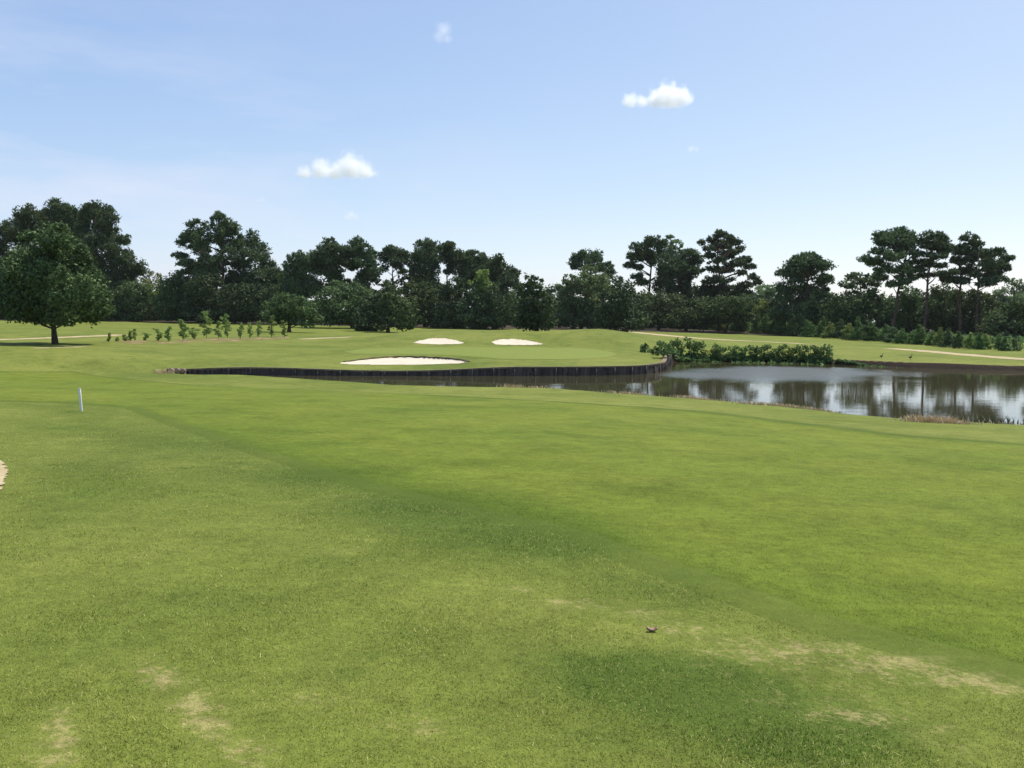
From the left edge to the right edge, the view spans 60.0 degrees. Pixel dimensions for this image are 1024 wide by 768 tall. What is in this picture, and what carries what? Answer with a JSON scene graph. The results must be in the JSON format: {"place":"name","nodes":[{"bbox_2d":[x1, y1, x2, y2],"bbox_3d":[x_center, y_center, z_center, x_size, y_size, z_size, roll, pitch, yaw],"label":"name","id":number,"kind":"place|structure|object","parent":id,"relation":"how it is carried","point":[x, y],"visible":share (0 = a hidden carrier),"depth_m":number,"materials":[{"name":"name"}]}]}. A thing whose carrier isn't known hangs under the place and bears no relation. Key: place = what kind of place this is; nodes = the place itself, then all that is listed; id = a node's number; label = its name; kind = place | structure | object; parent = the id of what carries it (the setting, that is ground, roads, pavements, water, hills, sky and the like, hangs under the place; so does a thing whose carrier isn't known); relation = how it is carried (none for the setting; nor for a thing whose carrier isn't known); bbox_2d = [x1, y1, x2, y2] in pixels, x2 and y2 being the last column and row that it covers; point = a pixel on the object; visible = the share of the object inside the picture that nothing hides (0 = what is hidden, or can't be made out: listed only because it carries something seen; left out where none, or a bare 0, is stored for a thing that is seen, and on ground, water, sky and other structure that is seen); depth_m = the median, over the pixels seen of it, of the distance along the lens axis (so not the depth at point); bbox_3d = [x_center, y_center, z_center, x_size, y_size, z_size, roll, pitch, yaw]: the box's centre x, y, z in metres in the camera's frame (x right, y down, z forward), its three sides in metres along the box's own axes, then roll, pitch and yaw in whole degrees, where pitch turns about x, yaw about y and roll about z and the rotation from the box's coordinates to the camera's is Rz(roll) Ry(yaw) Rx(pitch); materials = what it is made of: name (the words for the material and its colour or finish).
{"place":"outdoors","nodes":[
{"label":"outdoors","id":0,"kind":"place"},
{"bbox_2d":[0,319,1014,338],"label":"forest floor","id":1,"kind":"structure","parent":0,"point":[641,330],"depth_m":172.09,"materials":[{"name":"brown plant"}]},
{"bbox_2d":[0,203,50,279],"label":"pine tree","id":2,"kind":"object","parent":1,"relation":"on","point":[27,217],"visible":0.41,"depth_m":181.03,"materials":[{"name":"green plant"}]},
{"bbox_2d":[42,197,94,259],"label":"pine tree","id":3,"kind":"object","parent":1,"relation":"on","point":[57,210],"visible":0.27,"depth_m":185.80,"materials":[{"name":"green plant"}]},
{"bbox_2d":[77,199,149,304],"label":"pine tree","id":4,"kind":"object","parent":1,"relation":"on","point":[104,232],"visible":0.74,"depth_m":184.85,"materials":[{"name":"green plant"}]},
{"bbox_2d":[100,273,154,321],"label":"oak tree","id":5,"kind":"object","parent":1,"relation":"on","point":[126,303],"visible":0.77,"depth_m":178.12,"materials":[{"name":"green plant"}]},
{"bbox_2d":[139,269,167,320],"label":"sweetgum tree","id":6,"kind":"object","parent":1,"relation":"on","point":[151,283],"visible":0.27,"depth_m":191.15,"materials":[{"name":"green plant"}]},
{"bbox_2d":[145,268,194,321],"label":"oak tree","id":7,"kind":"object","parent":1,"relation":"on","point":[172,288],"visible":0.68,"depth_m":175.50,"materials":[{"name":"green plant"}]},
{"bbox_2d":[170,210,242,317],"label":"pine tree","id":8,"kind":"object","parent":1,"relation":"on","point":[199,244],"visible":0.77,"depth_m":176.65,"materials":[{"name":"green plant"}]},
{"bbox_2d":[178,271,235,323],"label":"cedar tree","id":9,"kind":"object","parent":1,"relation":"on","point":[197,302],"visible":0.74,"depth_m":169.86,"materials":[{"name":"green plant"}]},
{"bbox_2d":[220,227,283,322],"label":"pine tree","id":10,"kind":"object","parent":1,"relation":"on","point":[266,273],"visible":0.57,"depth_m":179.20,"materials":[{"name":"green plant"}]},
{"bbox_2d":[269,270,294,320],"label":"sweetgum tree","id":11,"kind":"object","parent":1,"relation":"on","point":[278,275],"visible":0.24,"depth_m":176.00,"materials":[{"name":"green plant"}]},
{"bbox_2d":[277,249,323,305],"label":"pine tree","id":12,"kind":"object","parent":1,"relation":"on","point":[303,282],"visible":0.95,"depth_m":175.23,"materials":[{"name":"green plant"}]},
{"bbox_2d":[308,236,355,323],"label":"pine tree","id":13,"kind":"object","parent":1,"relation":"on","point":[333,257],"visible":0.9,"depth_m":176.93,"materials":[{"name":"green plant"}]},
{"bbox_2d":[347,235,384,316],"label":"pine tree","id":14,"kind":"object","parent":1,"relation":"on","point":[367,259],"visible":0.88,"depth_m":179.41,"materials":[{"name":"green plant"}]},
{"bbox_2d":[377,243,412,323],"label":"pine tree","id":15,"kind":"object","parent":1,"relation":"on","point":[396,257],"visible":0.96,"depth_m":183.61,"materials":[{"name":"green plant"}]},
{"bbox_2d":[399,279,451,326],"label":"oak tree","id":16,"kind":"object","parent":1,"relation":"on","point":[428,307],"visible":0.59,"depth_m":163.41,"materials":[{"name":"green plant"}]},
{"bbox_2d":[407,237,444,324],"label":"pine tree","id":17,"kind":"object","parent":1,"relation":"on","point":[426,258],"visible":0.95,"depth_m":178.08,"materials":[{"name":"green plant"}]},
{"bbox_2d":[430,276,472,327],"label":"cedar tree","id":18,"kind":"object","parent":1,"relation":"on","point":[448,293],"visible":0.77,"depth_m":157.92,"materials":[{"name":"green plant"}]},
{"bbox_2d":[442,240,467,283],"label":"pine tree","id":19,"kind":"object","parent":1,"relation":"on","point":[453,259],"visible":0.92,"depth_m":179.91,"materials":[{"name":"green plant"}]},
{"bbox_2d":[453,249,504,305],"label":"pine tree","id":20,"kind":"object","parent":1,"relation":"on","point":[472,262],"visible":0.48,"depth_m":181.43,"materials":[{"name":"green plant"}]},
{"bbox_2d":[471,253,521,304],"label":"pine tree","id":21,"kind":"object","parent":1,"relation":"on","point":[511,276],"visible":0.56,"depth_m":179.14,"materials":[{"name":"green plant"}]},
{"bbox_2d":[0,273,1023,334],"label":"understory","id":22,"kind":"object","parent":1,"relation":"on","point":[405,276],"visible":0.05,"depth_m":194.38,"materials":[{"name":"green plant"}]},
{"bbox_2d":[507,283,569,327],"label":"sweetgum tree","id":23,"kind":"object","parent":1,"relation":"on","point":[554,288],"visible":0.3,"depth_m":176.70,"materials":[{"name":"green plant"}]},
{"bbox_2d":[150,288,984,328],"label":"distant woods","id":24,"kind":"object","parent":1,"relation":"on","point":[380,291],"depth_m":246.91,"materials":[{"name":"green plant"}]},
{"bbox_2d":[554,293,602,328],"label":"oak tree","id":25,"kind":"object","parent":1,"relation":"on","point":[576,312],"visible":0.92,"depth_m":165.05,"materials":[{"name":"green plant"}]},
{"bbox_2d":[557,264,616,328],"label":"sweetgum tree","id":26,"kind":"object","parent":1,"relation":"on","point":[576,286],"visible":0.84,"depth_m":166.17,"materials":[{"name":"green plant"}]},
{"bbox_2d":[565,248,617,299],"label":"pine tree","id":27,"kind":"object","parent":1,"relation":"on","point":[579,258],"visible":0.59,"depth_m":186.41,"materials":[{"name":"green plant"}]},
{"bbox_2d":[622,235,675,327],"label":"pine tree","id":28,"kind":"object","parent":1,"relation":"on","point":[648,256],"visible":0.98,"depth_m":182.21,"materials":[{"name":"green plant"}]},
{"bbox_2d":[627,289,679,329],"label":"oak tree","id":29,"kind":"object","parent":1,"relation":"on","point":[657,314],"visible":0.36,"depth_m":170.54,"materials":[{"name":"green plant"}]},
{"bbox_2d":[664,234,683,326],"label":"sweetgum tree","id":30,"kind":"object","parent":1,"relation":"on","point":[673,250],"visible":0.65,"depth_m":212.30,"materials":[{"name":"green plant"}]},
{"bbox_2d":[651,247,705,329],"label":"pine tree","id":31,"kind":"object","parent":1,"relation":"on","point":[687,269],"visible":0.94,"depth_m":183.61,"materials":[{"name":"green plant"}]},
{"bbox_2d":[659,291,714,331],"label":"oak tree","id":32,"kind":"object","parent":1,"relation":"on","point":[685,314],"visible":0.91,"depth_m":167.83,"materials":[{"name":"green plant"}]},
{"bbox_2d":[690,292,756,332],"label":"oak tree","id":33,"kind":"object","parent":1,"relation":"on","point":[740,312],"visible":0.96,"depth_m":165.57,"materials":[{"name":"green plant"}]},
{"bbox_2d":[690,228,763,330],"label":"pine tree","id":34,"kind":"object","parent":1,"relation":"on","point":[723,286],"visible":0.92,"depth_m":175.06,"materials":[{"name":"green plant"}]},
{"bbox_2d":[746,314,764,332],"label":"young pine","id":35,"kind":"object","parent":1,"relation":"on","point":[756,326],"visible":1,"depth_m":167.85,"materials":[{"name":"green plant"}]},
{"bbox_2d":[752,298,771,321],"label":"sweetgum tree","id":36,"kind":"object","parent":1,"relation":"on","point":[761,308],"visible":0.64,"depth_m":187.72,"materials":[{"name":"green plant"}]},
{"bbox_2d":[752,313,771,333],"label":"young pine","id":37,"kind":"object","parent":1,"relation":"on","point":[765,322],"visible":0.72,"depth_m":169.01,"materials":[{"name":"green plant"}]},
{"bbox_2d":[751,283,777,300],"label":"sweetgum tree","id":38,"kind":"object","parent":1,"relation":"on","point":[766,291],"visible":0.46,"depth_m":223.41,"materials":[{"name":"green plant"}]},
{"bbox_2d":[771,315,788,334],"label":"young pine","id":39,"kind":"object","parent":1,"relation":"on","point":[780,330],"visible":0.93,"depth_m":163.48,"materials":[{"name":"green plant"}]},
{"bbox_2d":[784,313,802,335],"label":"young pine","id":40,"kind":"object","parent":1,"relation":"on","point":[791,326],"visible":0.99,"depth_m":157.93,"materials":[{"name":"green plant"}]},
{"bbox_2d":[766,251,836,326],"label":"pine tree","id":41,"kind":"object","parent":1,"relation":"on","point":[802,268],"visible":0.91,"depth_m":162.53,"materials":[{"name":"green plant"}]},
{"bbox_2d":[817,271,885,333],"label":"oak tree","id":42,"kind":"object","parent":1,"relation":"on","point":[848,316],"visible":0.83,"depth_m":157.67,"materials":[{"name":"green plant"}]},
{"bbox_2d":[856,225,920,326],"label":"pine tree","id":43,"kind":"object","parent":1,"relation":"on","point":[900,241],"visible":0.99,"depth_m":147.21,"materials":[{"name":"green plant"}]},
{"bbox_2d":[874,284,936,334],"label":"oak tree","id":44,"kind":"object","parent":1,"relation":"on","point":[908,312],"visible":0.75,"depth_m":156.78,"materials":[{"name":"green plant"}]},
{"bbox_2d":[911,228,960,331],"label":"pine tree","id":45,"kind":"object","parent":1,"relation":"on","point":[939,244],"visible":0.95,"depth_m":146.37,"materials":[{"name":"green plant"}]},
{"bbox_2d":[908,282,986,333],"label":"oak tree","id":46,"kind":"object","parent":1,"relation":"on","point":[947,298],"visible":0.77,"depth_m":152.97,"materials":[{"name":"green plant"}]},
{"bbox_2d":[938,230,985,331],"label":"pine tree","id":47,"kind":"object","parent":1,"relation":"on","point":[964,248],"visible":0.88,"depth_m":147.88,"materials":[{"name":"green plant"}]},
{"bbox_2d":[946,288,1008,334],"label":"oak tree","id":48,"kind":"object","parent":1,"relation":"on","point":[995,303],"visible":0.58,"depth_m":152.48,"materials":[{"name":"green plant"}]},
{"bbox_2d":[959,246,1016,334],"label":"pine tree","id":49,"kind":"object","parent":1,"relation":"on","point":[992,273],"visible":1,"depth_m":145.15,"materials":[{"name":"green plant"}]},
{"bbox_2d":[973,293,1023,340],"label":"oak tree","id":50,"kind":"object","parent":1,"relation":"on","point":[1012,324],"visible":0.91,"depth_m":133.26,"materials":[{"name":"green plant"}]},
{"bbox_2d":[987,278,1023,305],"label":"sweetgum tree","id":51,"kind":"object","parent":1,"relation":"on","point":[1016,285],"visible":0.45,"depth_m":187.82,"materials":[{"name":"green plant"}]},
{"bbox_2d":[0,320,1023,767],"bbox_3d":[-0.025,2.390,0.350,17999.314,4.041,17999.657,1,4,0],"label":"ground","id":52,"kind":"structure","parent":0,"point":[98,354],"depth_m":5.42,"materials":[{"name":"plant"}]},
{"bbox_2d":[0,460,7,488],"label":"sand bunker","id":53,"kind":"object","parent":52,"relation":"on","point":[3,470],"visible":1,"depth_m":11.16},
{"bbox_2d":[0,219,114,343],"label":"maple tree","id":54,"kind":"object","parent":52,"relation":"on","point":[46,280],"visible":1,"depth_m":68.07,"materials":[{"name":"green plant"}]},
{"bbox_2d":[127,337,288,343],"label":"planting bed","id":55,"kind":"object","parent":52,"relation":"on","point":[185,340],"visible":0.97,"depth_m":82.04,"materials":[{"name":"soil"}]},
{"bbox_2d":[177,319,189,338],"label":"sapling","id":56,"kind":"object","parent":55,"relation":"on","point":[181,332],"visible":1,"depth_m":79.66,"materials":[{"name":"green plant"}]},
{"bbox_2d":[198,311,212,337],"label":"sapling","id":57,"kind":"object","parent":55,"relation":"on","point":[208,329],"visible":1,"depth_m":86.94,"materials":[{"name":"green plant"}]},
{"bbox_2d":[219,314,231,337],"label":"sapling","id":58,"kind":"object","parent":55,"relation":"on","point":[226,325],"visible":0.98,"depth_m":89.32,"materials":[{"name":"green plant"}]},
{"bbox_2d":[215,283,281,323],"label":"cedar tree","id":59,"kind":"object","parent":52,"relation":"on","point":[246,309],"visible":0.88,"depth_m":167.64,"materials":[{"name":"green plant"}]},
{"bbox_2d":[259,291,324,331],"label":"lawn tree","id":60,"kind":"object","parent":52,"relation":"on","point":[294,312],"visible":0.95,"depth_m":118.19,"materials":[{"name":"green plant"}]},
{"bbox_2d":[304,279,374,327],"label":"oak tree","id":61,"kind":"object","parent":52,"relation":"on","point":[349,297],"visible":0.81,"depth_m":147.22,"materials":[{"name":"green plant"}]},
{"bbox_2d":[352,293,388,330],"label":"cedar tree","id":62,"kind":"object","parent":52,"relation":"on","point":[371,315],"visible":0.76,"depth_m":133.55,"materials":[{"name":"green plant"}]},
{"bbox_2d":[373,279,418,331],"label":"oak tree","id":63,"kind":"object","parent":52,"relation":"on","point":[396,305],"visible":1,"depth_m":128.87,"materials":[{"name":"green plant"}]},
{"bbox_2d":[340,357,466,364],"bbox_3d":[-6.936,-1.569,59.118,8.066,0.290,6.241,1,4,0],"label":"sand bunker","id":64,"kind":"object","parent":52,"relation":"on","point":[402,361],"visible":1,"depth_m":58.84},
{"bbox_2d":[343,356,467,361],"bbox_3d":[-6.817,-1.650,59.863,8.427,0.341,5.090,1,4,0],"label":"bunker lip","id":65,"kind":"object","parent":64,"relation":"attached to","point":[465,360],"visible":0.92,"depth_m":60.75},
{"bbox_2d":[186,354,671,375],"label":"seawall","id":66,"kind":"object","parent":52,"relation":"on","point":[663,364],"visible":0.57,"depth_m":53.44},
{"bbox_2d":[414,338,463,343],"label":"sand bunker","id":67,"kind":"object","parent":52,"relation":"on","point":[438,341],"visible":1,"depth_m":78.71},
{"bbox_2d":[344,347,616,358],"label":"putting green","id":68,"kind":"object","parent":52,"relation":"on","point":[532,353],"visible":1,"depth_m":67.97,"materials":[{"name":"plant"}]},
{"bbox_2d":[453,280,507,328],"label":"cedar tree","id":69,"kind":"object","parent":52,"relation":"on","point":[467,311],"visible":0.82,"depth_m":153.92,"materials":[{"name":"green plant"}]},
{"bbox_2d":[467,269,493,291],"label":"sweetgum tree","id":70,"kind":"object","parent":52,"relation":"on","point":[483,278],"visible":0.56,"depth_m":156.08,"materials":[{"name":"green plant"}]},
{"bbox_2d":[467,281,518,328],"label":"cedar tree","id":71,"kind":"object","parent":52,"relation":"on","point":[501,302],"visible":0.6,"depth_m":154.44,"materials":[{"name":"green plant"}]},
{"bbox_2d":[0,371,1023,688],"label":"fairway","id":72,"kind":"structure","parent":52,"relation":"on","point":[230,407],"depth_m":11.76,"materials":[{"name":"plant"}]},
{"bbox_2d":[493,339,540,344],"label":"sand bunker","id":73,"kind":"object","parent":52,"relation":"on","point":[511,342],"visible":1,"depth_m":79.77},
{"bbox_2d":[509,272,558,330],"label":"lawn tree","id":74,"kind":"object","parent":52,"relation":"on","point":[528,315],"visible":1,"depth_m":91.97,"materials":[{"name":"green plant"}]},
{"bbox_2d":[593,275,651,331],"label":"oak tree","id":75,"kind":"object","parent":52,"relation":"on","point":[618,312],"visible":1,"depth_m":138.02,"materials":[{"name":"green plant"}]},
{"bbox_2d":[654,340,672,357],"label":"bush","id":76,"kind":"object","parent":52,"relation":"on","point":[664,352],"visible":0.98,"depth_m":65.78,"materials":[{"name":"green plant"}]},
{"bbox_2d":[675,336,691,355],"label":"bush","id":77,"kind":"object","parent":52,"relation":"on","point":[681,350],"visible":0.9,"depth_m":74.95,"materials":[{"name":"green plant"}]},
{"bbox_2d":[712,342,723,361],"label":"bush","id":78,"kind":"object","parent":52,"relation":"on","point":[716,349],"visible":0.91,"depth_m":74.79,"materials":[{"name":"green plant"}]},
{"bbox_2d":[798,319,815,336],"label":"young pine","id":79,"kind":"object","parent":52,"relation":"on","point":[810,327],"visible":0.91,"depth_m":152.27,"materials":[{"name":"green plant"}]},
{"bbox_2d":[813,316,827,337],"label":"young pine","id":80,"kind":"object","parent":52,"relation":"on","point":[819,330],"visible":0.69,"depth_m":147.61,"materials":[{"name":"green plant"}]},
{"bbox_2d":[821,321,835,338],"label":"young pine","id":81,"kind":"object","parent":52,"relation":"on","point":[829,329],"visible":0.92,"depth_m":142.30,"materials":[{"name":"green plant"}]},
{"bbox_2d":[831,319,845,338],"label":"young pine","id":82,"kind":"object","parent":52,"relation":"on","point":[836,333],"visible":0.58,"depth_m":140.83,"materials":[{"name":"green plant"}]},
{"bbox_2d":[660,321,1023,367],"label":"undergrowth","id":83,"kind":"object","parent":52,"relation":"on","point":[709,358],"visible":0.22,"depth_m":74.36,"materials":[{"name":"green plant"}]},
{"bbox_2d":[838,323,856,339],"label":"young pine","id":84,"kind":"object","parent":52,"relation":"on","point":[846,330],"visible":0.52,"depth_m":130.08,"materials":[{"name":"green plant"}]},
{"bbox_2d":[846,316,866,340],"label":"young pine","id":85,"kind":"object","parent":52,"relation":"on","point":[858,334],"visible":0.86,"depth_m":127.50,"materials":[{"name":"green plant"}]},
{"bbox_2d":[857,319,874,340],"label":"young pine","id":86,"kind":"object","parent":52,"relation":"on","point":[866,327],"visible":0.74,"depth_m":124.91,"materials":[{"name":"green plant"}]},
{"bbox_2d":[863,322,880,340],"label":"young pine","id":87,"kind":"object","parent":52,"relation":"on","point":[873,332],"visible":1,"depth_m":123.95,"materials":[{"name":"green plant"}]},
{"bbox_2d":[882,326,898,342],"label":"young pine","id":88,"kind":"object","parent":52,"relation":"on","point":[893,330],"visible":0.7,"depth_m":117.74,"materials":[{"name":"green plant"}]},
{"bbox_2d":[891,327,908,343],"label":"young pine","id":89,"kind":"object","parent":52,"relation":"on","point":[901,336],"visible":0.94,"depth_m":114.64,"materials":[{"name":"green plant"}]},
{"bbox_2d":[910,324,928,343],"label":"young pine","id":90,"kind":"object","parent":52,"relation":"on","point":[921,336],"visible":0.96,"depth_m":111.05,"materials":[{"name":"green plant"}]},
{"bbox_2d":[891,414,968,423],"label":"dead reeds","id":91,"kind":"object","parent":52,"relation":"on","point":[930,419],"visible":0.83,"depth_m":28.59,"materials":[{"name":"plant"}]},
{"bbox_2d":[935,327,955,346],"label":"young pine","id":92,"kind":"object","parent":52,"relation":"on","point":[948,339],"visible":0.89,"depth_m":102.26,"materials":[{"name":"green plant"}]},
{"bbox_2d":[927,418,983,424],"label":"dead reeds","id":93,"kind":"object","parent":52,"relation":"on","point":[951,421],"visible":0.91,"depth_m":28.31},
{"bbox_2d":[949,331,965,347],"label":"young pine","id":94,"kind":"object","parent":52,"relation":"on","point":[957,341],"visible":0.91,"depth_m":98.56,"materials":[{"name":"green plant"}]},
{"bbox_2d":[963,332,975,348],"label":"young pine","id":95,"kind":"object","parent":52,"relation":"on","point":[968,344],"visible":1,"depth_m":96.28,"materials":[{"name":"green plant"}]},
{"bbox_2d":[972,333,987,348],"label":"young pine","id":96,"kind":"object","parent":52,"relation":"on","point":[979,339],"visible":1,"depth_m":95.57,"materials":[{"name":"green plant"}]},
{"bbox_2d":[998,335,1012,350],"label":"young pine","id":97,"kind":"object","parent":52,"relation":"on","point":[1005,344],"visible":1,"depth_m":91.44,"materials":[{"name":"green plant"}]},
{"bbox_2d":[0,0,1023,321],"label":"sky","id":98,"kind":"structure","parent":0,"point":[534,133],"materials":[{"name":"blue"}]},
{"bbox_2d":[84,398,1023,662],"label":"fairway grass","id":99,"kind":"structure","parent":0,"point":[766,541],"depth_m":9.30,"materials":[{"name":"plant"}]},
{"bbox_2d":[186,361,1023,424],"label":"pond water","id":100,"kind":"structure","parent":0,"point":[892,392],"depth_m":47.95,"materials":[{"name":"grey liquid"}]},
{"bbox_2d":[960,414,1023,424],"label":"reeds","id":101,"kind":"object","parent":100,"relation":"in","point":[992,420],"visible":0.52,"depth_m":31.12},
{"bbox_2d":[632,332,821,344],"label":"cart path","id":102,"kind":"structure","parent":0,"point":[700,338],"depth_m":130.20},
{"bbox_2d":[885,348,1023,359],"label":"cart path","id":103,"kind":"structure","parent":0,"point":[961,354],"depth_m":80.91,"materials":[{"name":"concrete"}]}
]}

